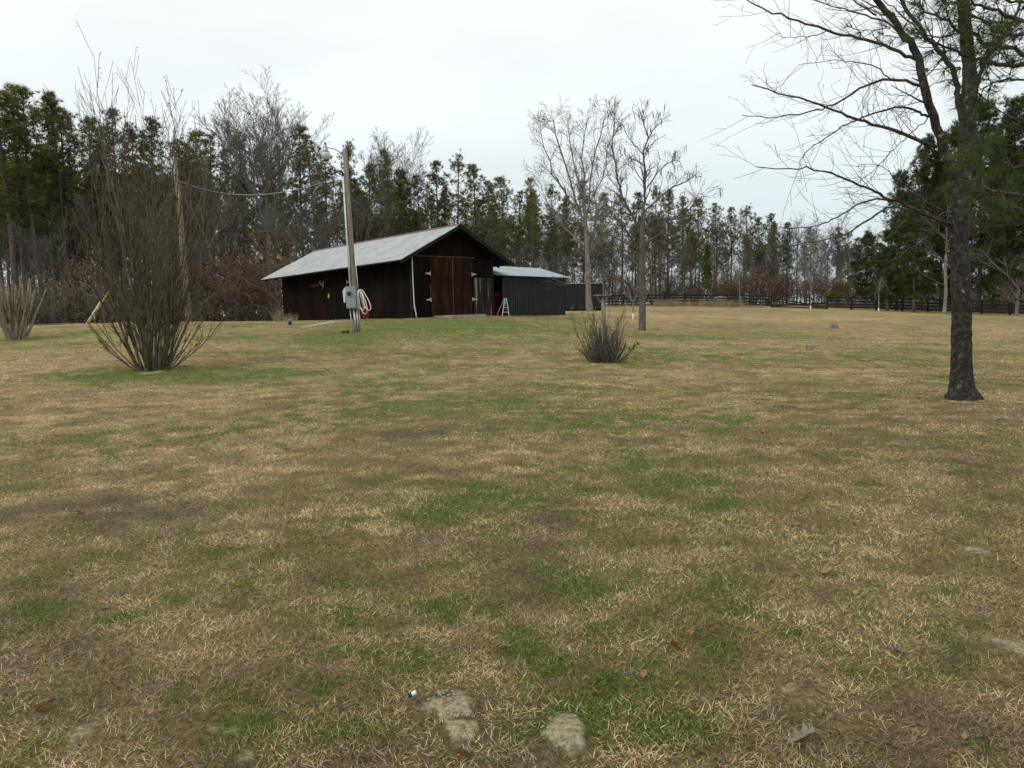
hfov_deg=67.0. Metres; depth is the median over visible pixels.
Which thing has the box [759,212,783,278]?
pine tree
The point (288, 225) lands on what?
pine tree
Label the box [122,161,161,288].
pine tree
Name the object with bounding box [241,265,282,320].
oak sapling
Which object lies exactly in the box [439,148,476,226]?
pine tree
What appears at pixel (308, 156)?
pine tree
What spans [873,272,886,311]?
young tree
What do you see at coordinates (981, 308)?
board fence
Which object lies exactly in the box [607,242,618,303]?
pine tree
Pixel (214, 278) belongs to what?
oak sapling
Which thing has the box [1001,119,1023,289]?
pine tree
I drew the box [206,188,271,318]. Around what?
bare tree
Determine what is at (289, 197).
pine tree
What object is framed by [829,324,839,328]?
tree stump
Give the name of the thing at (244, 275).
oak sapling
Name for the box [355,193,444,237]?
bare tree
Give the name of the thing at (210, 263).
oak sapling
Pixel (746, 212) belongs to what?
pine tree
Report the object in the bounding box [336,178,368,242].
pine tree
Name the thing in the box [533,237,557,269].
bare tree
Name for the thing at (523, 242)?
pine tree
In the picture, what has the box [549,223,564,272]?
pine tree
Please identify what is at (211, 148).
pine tree
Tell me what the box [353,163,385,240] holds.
pine tree
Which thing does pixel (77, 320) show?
undergrowth
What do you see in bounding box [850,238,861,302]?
pine tree
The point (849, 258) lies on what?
bare tree
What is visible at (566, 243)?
pine tree
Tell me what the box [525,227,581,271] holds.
bare tree
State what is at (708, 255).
bare tree
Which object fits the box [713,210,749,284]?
bare tree
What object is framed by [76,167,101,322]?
pine tree
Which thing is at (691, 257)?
pine tree
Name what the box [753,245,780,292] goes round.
bare tree
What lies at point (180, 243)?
utility pole
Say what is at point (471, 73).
sky
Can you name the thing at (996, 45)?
pine
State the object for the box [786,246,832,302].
bare tree
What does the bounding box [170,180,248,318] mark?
bare tree
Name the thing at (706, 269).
ivy clad trunk
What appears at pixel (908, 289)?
pine tree
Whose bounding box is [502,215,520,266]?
pine tree
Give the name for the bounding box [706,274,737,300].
oak sapling
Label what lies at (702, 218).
pine tree
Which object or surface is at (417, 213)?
pine tree
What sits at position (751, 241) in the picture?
bare tree
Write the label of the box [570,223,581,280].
bare tree
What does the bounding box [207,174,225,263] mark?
pine tree
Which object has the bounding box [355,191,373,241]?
pine tree
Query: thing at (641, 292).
pod tree
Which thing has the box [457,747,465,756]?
dead leaf
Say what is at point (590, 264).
bare tree
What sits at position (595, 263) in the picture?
bare tree
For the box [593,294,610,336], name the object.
feeder post
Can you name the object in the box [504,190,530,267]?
pine tree
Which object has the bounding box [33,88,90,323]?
pine tree
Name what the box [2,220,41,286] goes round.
bare tree
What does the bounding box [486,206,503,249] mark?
pine tree
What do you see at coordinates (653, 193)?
pine tree
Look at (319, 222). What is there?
bare tree
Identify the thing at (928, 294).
oak sapling
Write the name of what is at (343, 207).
pine tree
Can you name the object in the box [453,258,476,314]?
barn door
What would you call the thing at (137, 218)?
bare tree
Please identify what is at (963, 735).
dead leaf
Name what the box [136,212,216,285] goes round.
bare tree
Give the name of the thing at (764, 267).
bare tree
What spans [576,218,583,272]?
pine tree
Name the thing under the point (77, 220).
pine tree
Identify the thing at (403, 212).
pine tree
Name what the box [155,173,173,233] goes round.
pine tree
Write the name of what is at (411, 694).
bottle cap
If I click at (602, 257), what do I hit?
pine tree
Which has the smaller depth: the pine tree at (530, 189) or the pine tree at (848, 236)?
the pine tree at (530, 189)
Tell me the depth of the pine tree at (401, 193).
81.41 m
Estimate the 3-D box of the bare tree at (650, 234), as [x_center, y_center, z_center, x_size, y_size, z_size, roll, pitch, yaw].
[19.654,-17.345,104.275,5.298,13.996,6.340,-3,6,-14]
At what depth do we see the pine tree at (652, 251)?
126.08 m
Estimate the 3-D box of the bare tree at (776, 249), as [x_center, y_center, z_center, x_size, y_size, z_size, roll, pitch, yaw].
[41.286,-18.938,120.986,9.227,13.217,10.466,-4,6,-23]
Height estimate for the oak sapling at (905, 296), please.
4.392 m
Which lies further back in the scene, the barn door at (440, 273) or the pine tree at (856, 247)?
the pine tree at (856, 247)
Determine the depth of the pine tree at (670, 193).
107.02 m
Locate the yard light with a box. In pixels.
[321,142,343,158]
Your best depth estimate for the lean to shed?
47.24 m
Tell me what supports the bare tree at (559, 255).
on the ground at (572, 733)
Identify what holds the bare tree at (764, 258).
on the ground at (572, 733)
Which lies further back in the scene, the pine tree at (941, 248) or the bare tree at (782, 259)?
the bare tree at (782, 259)
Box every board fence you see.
[604,294,827,308]
[826,296,1023,314]
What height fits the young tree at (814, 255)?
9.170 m
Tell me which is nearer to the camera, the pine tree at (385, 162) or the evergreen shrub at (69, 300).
the evergreen shrub at (69, 300)
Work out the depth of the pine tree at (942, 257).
94.71 m
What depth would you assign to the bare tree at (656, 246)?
117.92 m
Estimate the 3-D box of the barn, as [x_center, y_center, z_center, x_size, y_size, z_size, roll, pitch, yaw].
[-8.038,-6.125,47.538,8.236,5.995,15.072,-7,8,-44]
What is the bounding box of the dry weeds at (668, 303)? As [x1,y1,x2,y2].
[605,297,764,307]
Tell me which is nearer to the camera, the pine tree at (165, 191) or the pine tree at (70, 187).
the pine tree at (165, 191)
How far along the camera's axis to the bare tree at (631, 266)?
98.92 m
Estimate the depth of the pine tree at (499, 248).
107.36 m
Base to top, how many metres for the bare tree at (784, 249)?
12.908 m
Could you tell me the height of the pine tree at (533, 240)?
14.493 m
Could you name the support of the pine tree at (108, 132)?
on the ground at (572, 733)
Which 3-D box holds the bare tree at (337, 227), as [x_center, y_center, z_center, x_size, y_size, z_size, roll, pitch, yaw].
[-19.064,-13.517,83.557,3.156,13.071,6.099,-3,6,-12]
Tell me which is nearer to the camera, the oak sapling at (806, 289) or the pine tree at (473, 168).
the pine tree at (473, 168)
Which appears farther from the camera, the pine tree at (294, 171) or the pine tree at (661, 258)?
the pine tree at (661, 258)
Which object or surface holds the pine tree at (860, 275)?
on the ground at (572, 733)
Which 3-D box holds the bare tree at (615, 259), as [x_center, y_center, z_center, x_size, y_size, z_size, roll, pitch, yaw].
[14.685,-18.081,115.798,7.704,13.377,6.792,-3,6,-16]
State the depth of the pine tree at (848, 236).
120.26 m
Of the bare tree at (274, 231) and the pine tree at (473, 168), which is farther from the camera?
the pine tree at (473, 168)
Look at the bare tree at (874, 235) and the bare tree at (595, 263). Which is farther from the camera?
the bare tree at (874, 235)
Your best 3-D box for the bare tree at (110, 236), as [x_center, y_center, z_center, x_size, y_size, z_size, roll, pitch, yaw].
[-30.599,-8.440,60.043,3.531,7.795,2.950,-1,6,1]
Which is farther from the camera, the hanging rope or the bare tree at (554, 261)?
the bare tree at (554, 261)
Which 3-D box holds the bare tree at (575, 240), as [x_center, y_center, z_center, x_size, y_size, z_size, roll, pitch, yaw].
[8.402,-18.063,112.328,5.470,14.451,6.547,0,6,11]
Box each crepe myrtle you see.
[0,277,46,340]
[43,20,289,370]
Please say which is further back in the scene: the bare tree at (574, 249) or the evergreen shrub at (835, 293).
the bare tree at (574, 249)
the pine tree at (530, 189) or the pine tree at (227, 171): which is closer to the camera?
the pine tree at (227, 171)
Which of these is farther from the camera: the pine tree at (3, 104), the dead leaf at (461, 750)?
the pine tree at (3, 104)
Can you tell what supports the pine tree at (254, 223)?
on the ground at (572, 733)
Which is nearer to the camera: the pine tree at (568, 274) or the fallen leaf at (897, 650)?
the fallen leaf at (897, 650)
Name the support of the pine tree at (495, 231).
on the ground at (572, 733)
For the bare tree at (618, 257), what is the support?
on the ground at (572, 733)
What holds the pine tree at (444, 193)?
on the ground at (572, 733)
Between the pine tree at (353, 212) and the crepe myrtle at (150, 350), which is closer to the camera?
the crepe myrtle at (150, 350)
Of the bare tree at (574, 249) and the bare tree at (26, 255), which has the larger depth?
the bare tree at (574, 249)
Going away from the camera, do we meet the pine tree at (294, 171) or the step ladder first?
the step ladder
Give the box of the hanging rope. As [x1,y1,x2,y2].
[355,259,370,313]
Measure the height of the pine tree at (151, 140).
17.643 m
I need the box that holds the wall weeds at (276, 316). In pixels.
[268,308,297,320]
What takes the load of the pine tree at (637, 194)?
on the ground at (572, 733)
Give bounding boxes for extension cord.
[359,292,368,318]
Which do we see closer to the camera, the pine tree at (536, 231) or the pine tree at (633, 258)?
the pine tree at (536, 231)
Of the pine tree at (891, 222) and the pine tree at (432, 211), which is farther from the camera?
the pine tree at (432, 211)
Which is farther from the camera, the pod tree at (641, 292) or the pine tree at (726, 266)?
the pine tree at (726, 266)
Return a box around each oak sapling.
[31,236,131,323]
[65,262,131,320]
[160,236,238,320]
[188,252,243,318]
[193,245,263,320]
[194,260,267,320]
[200,251,280,320]
[203,265,248,320]
[205,254,270,320]
[231,228,312,318]
[234,252,293,317]
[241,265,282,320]
[680,277,713,297]
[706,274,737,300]
[719,273,745,300]
[720,260,765,303]
[736,260,787,303]
[770,274,801,304]
[793,277,822,302]
[798,268,831,304]
[814,272,854,305]
[832,271,864,306]
[853,277,877,306]
[891,273,920,307]
[912,275,943,308]
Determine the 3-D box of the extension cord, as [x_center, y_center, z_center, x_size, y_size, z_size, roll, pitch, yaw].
[-6.060,-3.244,31.621,0.380,1.178,0.087,-1,6,0]
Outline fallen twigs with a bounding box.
[769,376,1011,420]
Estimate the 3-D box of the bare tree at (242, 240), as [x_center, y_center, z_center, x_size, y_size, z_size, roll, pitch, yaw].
[-23.241,-12.035,65.631,10.760,13.912,9.395,2,6,30]
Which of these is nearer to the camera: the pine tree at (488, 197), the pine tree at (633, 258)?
the pine tree at (488, 197)
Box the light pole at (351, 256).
[339,149,360,331]
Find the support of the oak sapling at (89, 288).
on the ground at (572, 733)
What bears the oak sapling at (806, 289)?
on the ground at (572, 733)
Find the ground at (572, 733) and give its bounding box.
[0,299,1023,767]
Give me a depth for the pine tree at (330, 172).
78.63 m
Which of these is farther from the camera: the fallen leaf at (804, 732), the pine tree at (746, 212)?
the pine tree at (746, 212)
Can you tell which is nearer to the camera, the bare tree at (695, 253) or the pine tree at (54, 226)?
the pine tree at (54, 226)
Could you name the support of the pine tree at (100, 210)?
on the ground at (572, 733)
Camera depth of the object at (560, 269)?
98.27 m
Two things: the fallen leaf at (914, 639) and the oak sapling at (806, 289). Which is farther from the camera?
the oak sapling at (806, 289)
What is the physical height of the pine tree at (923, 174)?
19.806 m
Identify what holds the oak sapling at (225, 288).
on the ground at (572, 733)
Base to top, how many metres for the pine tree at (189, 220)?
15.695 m
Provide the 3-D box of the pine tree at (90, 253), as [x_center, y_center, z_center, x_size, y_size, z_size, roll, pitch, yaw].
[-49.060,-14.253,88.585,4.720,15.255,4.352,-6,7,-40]
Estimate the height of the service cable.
1.868 m
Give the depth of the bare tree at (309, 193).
67.09 m
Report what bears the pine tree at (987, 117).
on the ground at (572, 733)
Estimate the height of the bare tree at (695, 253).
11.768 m
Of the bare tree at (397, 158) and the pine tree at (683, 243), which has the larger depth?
the pine tree at (683, 243)
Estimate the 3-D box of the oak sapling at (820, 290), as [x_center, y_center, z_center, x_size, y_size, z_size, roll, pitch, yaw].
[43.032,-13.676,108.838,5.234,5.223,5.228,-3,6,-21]
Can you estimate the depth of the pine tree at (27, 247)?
70.36 m
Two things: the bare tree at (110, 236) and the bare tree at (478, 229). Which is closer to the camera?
the bare tree at (110, 236)
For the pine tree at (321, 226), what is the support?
on the ground at (572, 733)
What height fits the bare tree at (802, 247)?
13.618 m
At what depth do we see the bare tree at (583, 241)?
109.57 m
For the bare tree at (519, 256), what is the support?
on the ground at (572, 733)
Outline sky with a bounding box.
[0,0,1023,320]
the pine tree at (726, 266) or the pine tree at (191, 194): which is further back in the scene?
the pine tree at (726, 266)
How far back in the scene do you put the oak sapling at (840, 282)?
99.10 m
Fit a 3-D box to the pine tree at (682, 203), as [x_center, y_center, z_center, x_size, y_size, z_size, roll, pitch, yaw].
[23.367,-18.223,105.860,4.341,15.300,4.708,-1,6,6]
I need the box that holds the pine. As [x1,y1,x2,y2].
[833,0,1023,234]
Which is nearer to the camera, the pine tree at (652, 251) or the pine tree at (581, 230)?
the pine tree at (581, 230)
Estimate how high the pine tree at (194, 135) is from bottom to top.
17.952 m
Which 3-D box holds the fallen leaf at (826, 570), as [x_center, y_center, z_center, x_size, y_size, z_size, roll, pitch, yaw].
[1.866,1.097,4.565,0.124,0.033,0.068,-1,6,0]
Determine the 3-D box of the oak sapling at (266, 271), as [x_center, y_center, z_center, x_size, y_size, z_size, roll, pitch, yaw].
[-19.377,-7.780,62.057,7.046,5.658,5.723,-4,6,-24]
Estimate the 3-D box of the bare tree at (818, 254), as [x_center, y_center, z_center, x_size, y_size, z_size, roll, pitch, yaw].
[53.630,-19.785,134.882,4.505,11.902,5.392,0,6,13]
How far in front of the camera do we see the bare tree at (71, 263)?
69.89 m
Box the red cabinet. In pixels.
[493,293,500,315]
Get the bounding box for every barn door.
[425,258,452,316]
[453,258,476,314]
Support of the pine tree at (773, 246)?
on the ground at (572, 733)
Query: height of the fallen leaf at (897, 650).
0.046 m
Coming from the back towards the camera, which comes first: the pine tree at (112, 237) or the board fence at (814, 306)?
the board fence at (814, 306)
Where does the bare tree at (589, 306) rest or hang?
on the ground at (572, 733)
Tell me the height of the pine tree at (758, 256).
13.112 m
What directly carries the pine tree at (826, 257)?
on the ground at (572, 733)
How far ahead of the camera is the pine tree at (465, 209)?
105.04 m
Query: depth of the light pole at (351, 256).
31.46 m
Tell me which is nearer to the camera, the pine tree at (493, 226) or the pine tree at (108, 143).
the pine tree at (108, 143)
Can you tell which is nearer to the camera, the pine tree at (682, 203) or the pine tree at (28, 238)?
the pine tree at (28, 238)
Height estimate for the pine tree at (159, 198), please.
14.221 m
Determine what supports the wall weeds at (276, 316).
on the ground at (572, 733)
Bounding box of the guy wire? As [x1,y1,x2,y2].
[86,194,170,323]
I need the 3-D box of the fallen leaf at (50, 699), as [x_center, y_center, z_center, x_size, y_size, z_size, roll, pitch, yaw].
[-1.942,1.320,3.198,0.106,0.032,0.062,-1,6,0]
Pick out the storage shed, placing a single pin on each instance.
(575, 294)
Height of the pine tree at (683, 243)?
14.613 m
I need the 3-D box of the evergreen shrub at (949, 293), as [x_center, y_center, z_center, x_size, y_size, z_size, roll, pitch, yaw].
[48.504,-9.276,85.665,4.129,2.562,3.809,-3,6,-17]
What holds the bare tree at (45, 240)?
on the ground at (572, 733)
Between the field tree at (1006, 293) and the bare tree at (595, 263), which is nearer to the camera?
the field tree at (1006, 293)
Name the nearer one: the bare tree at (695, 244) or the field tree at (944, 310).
the field tree at (944, 310)
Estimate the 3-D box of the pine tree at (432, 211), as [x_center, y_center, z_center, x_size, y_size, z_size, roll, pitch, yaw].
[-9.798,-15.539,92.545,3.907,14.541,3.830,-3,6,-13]
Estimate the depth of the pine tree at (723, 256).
133.07 m
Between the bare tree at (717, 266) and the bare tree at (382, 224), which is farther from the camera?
the bare tree at (717, 266)
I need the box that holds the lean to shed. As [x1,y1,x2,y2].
[493,266,570,315]
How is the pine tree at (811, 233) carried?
on the ground at (572, 733)
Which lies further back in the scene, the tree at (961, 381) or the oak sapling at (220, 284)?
the oak sapling at (220, 284)
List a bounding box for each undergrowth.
[0,253,1023,324]
[7,278,1023,325]
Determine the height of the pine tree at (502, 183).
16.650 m
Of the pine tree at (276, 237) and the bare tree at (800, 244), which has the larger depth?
the bare tree at (800, 244)
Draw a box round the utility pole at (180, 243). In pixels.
[172,160,192,321]
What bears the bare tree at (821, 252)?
on the ground at (572, 733)
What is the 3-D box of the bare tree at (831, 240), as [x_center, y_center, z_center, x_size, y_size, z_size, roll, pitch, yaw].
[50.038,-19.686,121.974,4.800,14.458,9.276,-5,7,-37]
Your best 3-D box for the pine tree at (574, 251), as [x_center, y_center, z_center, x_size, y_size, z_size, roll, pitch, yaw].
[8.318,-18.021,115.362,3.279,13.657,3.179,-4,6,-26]
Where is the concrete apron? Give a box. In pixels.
[433,314,485,317]
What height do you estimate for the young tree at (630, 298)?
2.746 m
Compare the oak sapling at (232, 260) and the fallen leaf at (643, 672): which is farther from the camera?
the oak sapling at (232, 260)
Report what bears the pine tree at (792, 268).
on the ground at (572, 733)
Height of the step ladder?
1.042 m
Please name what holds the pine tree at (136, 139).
on the ground at (572, 733)
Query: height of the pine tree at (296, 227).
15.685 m
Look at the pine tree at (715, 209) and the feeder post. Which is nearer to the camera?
the feeder post
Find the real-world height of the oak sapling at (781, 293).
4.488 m
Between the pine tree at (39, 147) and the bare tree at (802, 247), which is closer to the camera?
the pine tree at (39, 147)
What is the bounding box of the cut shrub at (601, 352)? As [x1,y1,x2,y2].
[568,303,634,362]
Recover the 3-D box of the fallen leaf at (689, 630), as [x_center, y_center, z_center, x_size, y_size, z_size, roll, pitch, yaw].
[0.871,1.191,3.753,0.071,0.051,0.120,-1,6,0]
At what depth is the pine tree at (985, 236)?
96.28 m
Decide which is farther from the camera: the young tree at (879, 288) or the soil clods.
the young tree at (879, 288)
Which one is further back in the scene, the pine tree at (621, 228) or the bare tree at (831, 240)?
the bare tree at (831, 240)
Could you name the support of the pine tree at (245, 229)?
on the ground at (572, 733)
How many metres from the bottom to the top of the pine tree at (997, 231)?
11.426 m
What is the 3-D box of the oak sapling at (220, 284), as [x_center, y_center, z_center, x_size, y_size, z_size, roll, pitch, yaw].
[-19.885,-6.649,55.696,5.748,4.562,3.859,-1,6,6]
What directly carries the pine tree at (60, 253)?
on the ground at (572, 733)
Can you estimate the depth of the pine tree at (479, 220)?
108.73 m
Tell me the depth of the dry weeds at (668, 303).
90.86 m
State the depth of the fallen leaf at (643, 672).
3.34 m
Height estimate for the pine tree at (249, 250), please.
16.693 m
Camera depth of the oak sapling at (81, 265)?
55.01 m
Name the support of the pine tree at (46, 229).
on the ground at (572, 733)
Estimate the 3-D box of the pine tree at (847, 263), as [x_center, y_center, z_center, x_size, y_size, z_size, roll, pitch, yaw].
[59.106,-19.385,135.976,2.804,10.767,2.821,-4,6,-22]
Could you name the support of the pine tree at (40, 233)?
on the ground at (572, 733)
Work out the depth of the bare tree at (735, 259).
132.90 m
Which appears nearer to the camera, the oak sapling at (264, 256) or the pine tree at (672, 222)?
the oak sapling at (264, 256)
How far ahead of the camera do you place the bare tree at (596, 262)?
99.33 m
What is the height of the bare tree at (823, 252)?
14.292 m
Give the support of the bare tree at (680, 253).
on the ground at (572, 733)
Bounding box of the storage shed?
[565,283,601,310]
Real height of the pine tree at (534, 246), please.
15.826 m
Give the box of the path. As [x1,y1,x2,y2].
[300,320,352,328]
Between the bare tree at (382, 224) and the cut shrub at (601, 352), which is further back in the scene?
the bare tree at (382, 224)
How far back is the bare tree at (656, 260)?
103.11 m
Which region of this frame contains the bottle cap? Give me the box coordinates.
[408,690,416,697]
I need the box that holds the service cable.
[177,175,341,194]
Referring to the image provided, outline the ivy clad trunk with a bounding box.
[698,230,747,299]
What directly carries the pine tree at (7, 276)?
on the ground at (572, 733)
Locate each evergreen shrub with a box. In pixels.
[40,279,109,321]
[817,287,848,305]
[934,291,972,309]
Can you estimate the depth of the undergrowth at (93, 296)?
57.76 m
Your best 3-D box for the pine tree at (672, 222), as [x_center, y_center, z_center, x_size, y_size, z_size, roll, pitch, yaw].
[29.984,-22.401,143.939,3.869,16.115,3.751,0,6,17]
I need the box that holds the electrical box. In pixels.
[343,286,356,307]
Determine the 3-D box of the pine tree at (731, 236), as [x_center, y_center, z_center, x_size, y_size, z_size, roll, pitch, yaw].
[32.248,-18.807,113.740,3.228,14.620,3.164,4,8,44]
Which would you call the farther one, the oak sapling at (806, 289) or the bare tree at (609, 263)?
the bare tree at (609, 263)
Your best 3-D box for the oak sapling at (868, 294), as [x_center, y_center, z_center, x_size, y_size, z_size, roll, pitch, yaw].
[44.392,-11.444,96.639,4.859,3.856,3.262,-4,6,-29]
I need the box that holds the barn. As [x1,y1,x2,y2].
[261,223,513,320]
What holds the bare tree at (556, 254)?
on the ground at (572, 733)
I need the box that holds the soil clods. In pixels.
[419,687,586,739]
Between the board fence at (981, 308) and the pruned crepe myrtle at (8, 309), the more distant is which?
the board fence at (981, 308)
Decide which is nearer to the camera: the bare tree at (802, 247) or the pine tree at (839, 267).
the bare tree at (802, 247)
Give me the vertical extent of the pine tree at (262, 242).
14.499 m
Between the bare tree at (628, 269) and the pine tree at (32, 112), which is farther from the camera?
the bare tree at (628, 269)
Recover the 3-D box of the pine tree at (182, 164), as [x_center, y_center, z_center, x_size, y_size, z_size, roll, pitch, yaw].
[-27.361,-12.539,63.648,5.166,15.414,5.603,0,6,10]
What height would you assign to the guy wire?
7.288 m
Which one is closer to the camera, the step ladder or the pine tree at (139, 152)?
the step ladder
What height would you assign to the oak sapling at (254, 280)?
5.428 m
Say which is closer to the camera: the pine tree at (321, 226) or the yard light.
the yard light
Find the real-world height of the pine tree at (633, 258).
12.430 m
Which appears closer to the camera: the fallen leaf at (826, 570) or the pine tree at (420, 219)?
the fallen leaf at (826, 570)
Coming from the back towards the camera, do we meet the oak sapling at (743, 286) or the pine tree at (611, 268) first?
the pine tree at (611, 268)
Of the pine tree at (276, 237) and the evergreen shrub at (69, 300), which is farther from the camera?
the pine tree at (276, 237)
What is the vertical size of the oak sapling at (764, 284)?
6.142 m
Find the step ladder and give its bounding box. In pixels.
[496,298,508,315]
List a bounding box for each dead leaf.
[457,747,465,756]
[960,732,967,738]
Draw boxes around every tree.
[0,81,64,321]
[0,84,56,324]
[0,89,50,296]
[0,139,32,291]
[0,147,28,293]
[0,203,102,323]
[0,215,61,294]
[2,187,49,284]
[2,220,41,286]
[11,182,41,320]
[11,187,44,282]
[16,211,82,284]
[17,231,73,293]
[23,97,82,324]
[28,105,106,322]
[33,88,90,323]
[33,159,56,320]
[34,155,72,319]
[36,162,83,274]
[37,170,83,288]
[43,247,87,323]
[63,115,115,319]
[67,179,89,266]
[68,173,87,278]
[70,129,139,319]
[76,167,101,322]
[81,164,115,314]
[81,196,94,289]
[86,107,139,320]
[92,201,132,269]
[101,227,129,291]
[107,114,156,312]
[108,190,182,283]
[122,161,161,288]
[124,115,173,268]
[132,145,158,247]
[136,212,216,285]
[150,175,166,263]
[152,138,214,267]
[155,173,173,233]
[159,126,225,318]
[170,157,213,319]
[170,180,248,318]
[180,150,214,284]
[180,167,304,319]
[187,66,333,319]
[187,132,231,320]
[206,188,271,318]
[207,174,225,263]
[208,147,245,269]
[209,129,265,320]
[228,177,258,258]
[230,166,258,305]
[236,200,286,310]
[245,144,285,317]
[246,162,339,262]
[250,202,273,275]
[254,194,294,279]
[257,146,306,268]
[258,188,361,260]
[268,174,370,252]
[276,188,308,259]
[276,191,296,255]
[278,123,325,256]
[288,134,338,253]
[305,153,344,247]
[310,203,333,249]
[323,198,344,245]
[324,219,340,247]
[328,138,371,243]
[335,167,366,244]
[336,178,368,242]
[341,186,398,242]
[351,126,434,234]
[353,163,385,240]
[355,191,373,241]
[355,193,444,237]
[364,148,405,238]
[369,206,401,237]
[385,167,417,235]
[390,181,418,232]
[403,174,442,231]
[413,203,430,230]
[416,194,442,229]
[421,159,453,227]
[435,191,451,225]
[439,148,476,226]
[456,202,497,244]
[459,194,482,236]
[460,163,494,240]
[469,200,486,243]
[471,180,512,266]
[484,174,526,266]
[486,204,502,252]
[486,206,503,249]
[496,217,508,256]
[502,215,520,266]
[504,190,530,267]
[506,241,537,267]
[513,216,534,266]
[520,95,636,310]
[520,177,543,267]
[521,207,543,261]
[522,195,545,267]
[524,194,542,267]
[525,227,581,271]
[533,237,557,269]
[536,179,564,271]
[536,224,576,270]
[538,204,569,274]
[541,207,560,271]
[544,95,722,330]
[549,204,577,279]
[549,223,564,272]
[549,236,572,274]
[552,195,580,282]
[556,210,582,280]
[560,219,577,270]
[563,180,606,282]
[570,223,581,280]
[573,219,601,278]
[574,223,615,280]
[574,231,617,284]
[574,233,609,281]
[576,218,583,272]
[577,249,610,282]
[588,225,623,303]
[589,191,617,294]
[593,252,618,280]
[595,220,633,303]
[598,219,638,305]
[599,221,636,293]
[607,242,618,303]
[609,196,638,305]
[618,244,637,302]
[619,279,638,319]
[624,191,649,291]
[624,245,645,305]
[625,227,677,299]
[627,236,637,283]
[628,225,637,305]
[645,202,675,303]
[645,212,665,287]
[646,180,668,300]
[648,220,687,293]
[650,221,671,299]
[654,189,680,299]
[659,235,697,296]
[666,221,678,289]
[667,195,697,293]
[672,209,691,290]
[679,231,719,297]
[683,198,713,297]
[685,224,706,294]
[685,234,695,288]
[686,212,711,279]
[695,246,726,280]
[700,0,1023,400]
[704,202,731,293]
[708,212,738,296]
[708,227,721,275]
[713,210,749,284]
[715,232,733,277]
[717,230,746,299]
[721,206,742,283]
[722,247,730,280]
[730,203,758,299]
[730,249,748,301]
[736,229,769,284]
[737,216,758,283]
[741,222,797,303]
[748,216,771,300]
[748,240,782,280]
[748,251,781,300]
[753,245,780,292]
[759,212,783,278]
[759,222,782,278]
[768,236,791,301]
[769,229,795,289]
[774,211,824,301]
[777,222,796,303]
[778,220,844,302]
[778,240,795,281]
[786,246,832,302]
[796,228,826,309]
[798,244,809,302]
[801,227,821,302]
[803,212,854,292]
[806,228,838,303]
[812,226,835,302]
[812,237,829,279]
[819,241,834,280]
[820,235,863,302]
[828,227,847,280]
[832,248,844,280]
[840,228,857,276]
[843,244,854,277]
[845,232,883,306]
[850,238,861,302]
[857,228,909,310]
[863,168,934,309]
[868,226,879,276]
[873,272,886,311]
[878,132,951,308]
[888,197,942,312]
[907,188,993,313]
[913,119,997,309]
[918,160,969,307]
[941,96,1023,310]
[946,227,1023,315]
[971,151,1023,306]
[973,92,1023,311]
[977,205,1023,313]
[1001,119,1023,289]
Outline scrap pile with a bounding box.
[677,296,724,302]
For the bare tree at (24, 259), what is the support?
on the ground at (572, 733)
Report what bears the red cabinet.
in the lean to shed
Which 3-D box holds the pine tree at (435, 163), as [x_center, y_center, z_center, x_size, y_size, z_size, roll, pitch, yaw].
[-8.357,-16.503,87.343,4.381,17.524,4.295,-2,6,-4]
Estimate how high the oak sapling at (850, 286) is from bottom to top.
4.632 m
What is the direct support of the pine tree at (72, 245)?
on the ground at (572, 733)
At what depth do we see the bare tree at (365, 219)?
74.82 m
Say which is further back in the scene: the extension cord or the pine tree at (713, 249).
the pine tree at (713, 249)
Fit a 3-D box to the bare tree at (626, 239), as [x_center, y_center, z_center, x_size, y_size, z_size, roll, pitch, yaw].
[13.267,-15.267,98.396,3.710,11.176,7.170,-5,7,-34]
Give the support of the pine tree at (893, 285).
on the ground at (572, 733)
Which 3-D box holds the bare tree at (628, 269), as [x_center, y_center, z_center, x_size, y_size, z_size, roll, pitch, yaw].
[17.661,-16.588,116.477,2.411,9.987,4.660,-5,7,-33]
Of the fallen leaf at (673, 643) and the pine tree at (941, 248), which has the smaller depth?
the fallen leaf at (673, 643)
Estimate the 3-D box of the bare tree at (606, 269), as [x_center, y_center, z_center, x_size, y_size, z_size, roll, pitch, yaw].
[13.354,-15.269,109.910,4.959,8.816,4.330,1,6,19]
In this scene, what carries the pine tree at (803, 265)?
on the ground at (572, 733)
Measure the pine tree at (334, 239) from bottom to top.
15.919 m
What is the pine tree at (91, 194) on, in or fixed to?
on the ground at (572, 733)
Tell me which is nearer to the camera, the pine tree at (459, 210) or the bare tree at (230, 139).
the bare tree at (230, 139)
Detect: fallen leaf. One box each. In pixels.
[27,697,56,708]
[640,668,646,677]
[667,640,683,650]
[684,624,695,639]
[786,722,826,741]
[818,567,838,572]
[891,640,906,651]
[904,634,921,643]
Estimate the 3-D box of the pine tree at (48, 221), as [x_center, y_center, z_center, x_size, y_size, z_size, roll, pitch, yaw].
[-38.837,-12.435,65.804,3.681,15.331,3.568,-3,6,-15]
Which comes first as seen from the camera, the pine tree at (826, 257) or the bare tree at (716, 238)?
the bare tree at (716, 238)
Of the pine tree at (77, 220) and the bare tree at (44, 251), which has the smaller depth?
the bare tree at (44, 251)
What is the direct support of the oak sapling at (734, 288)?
on the ground at (572, 733)

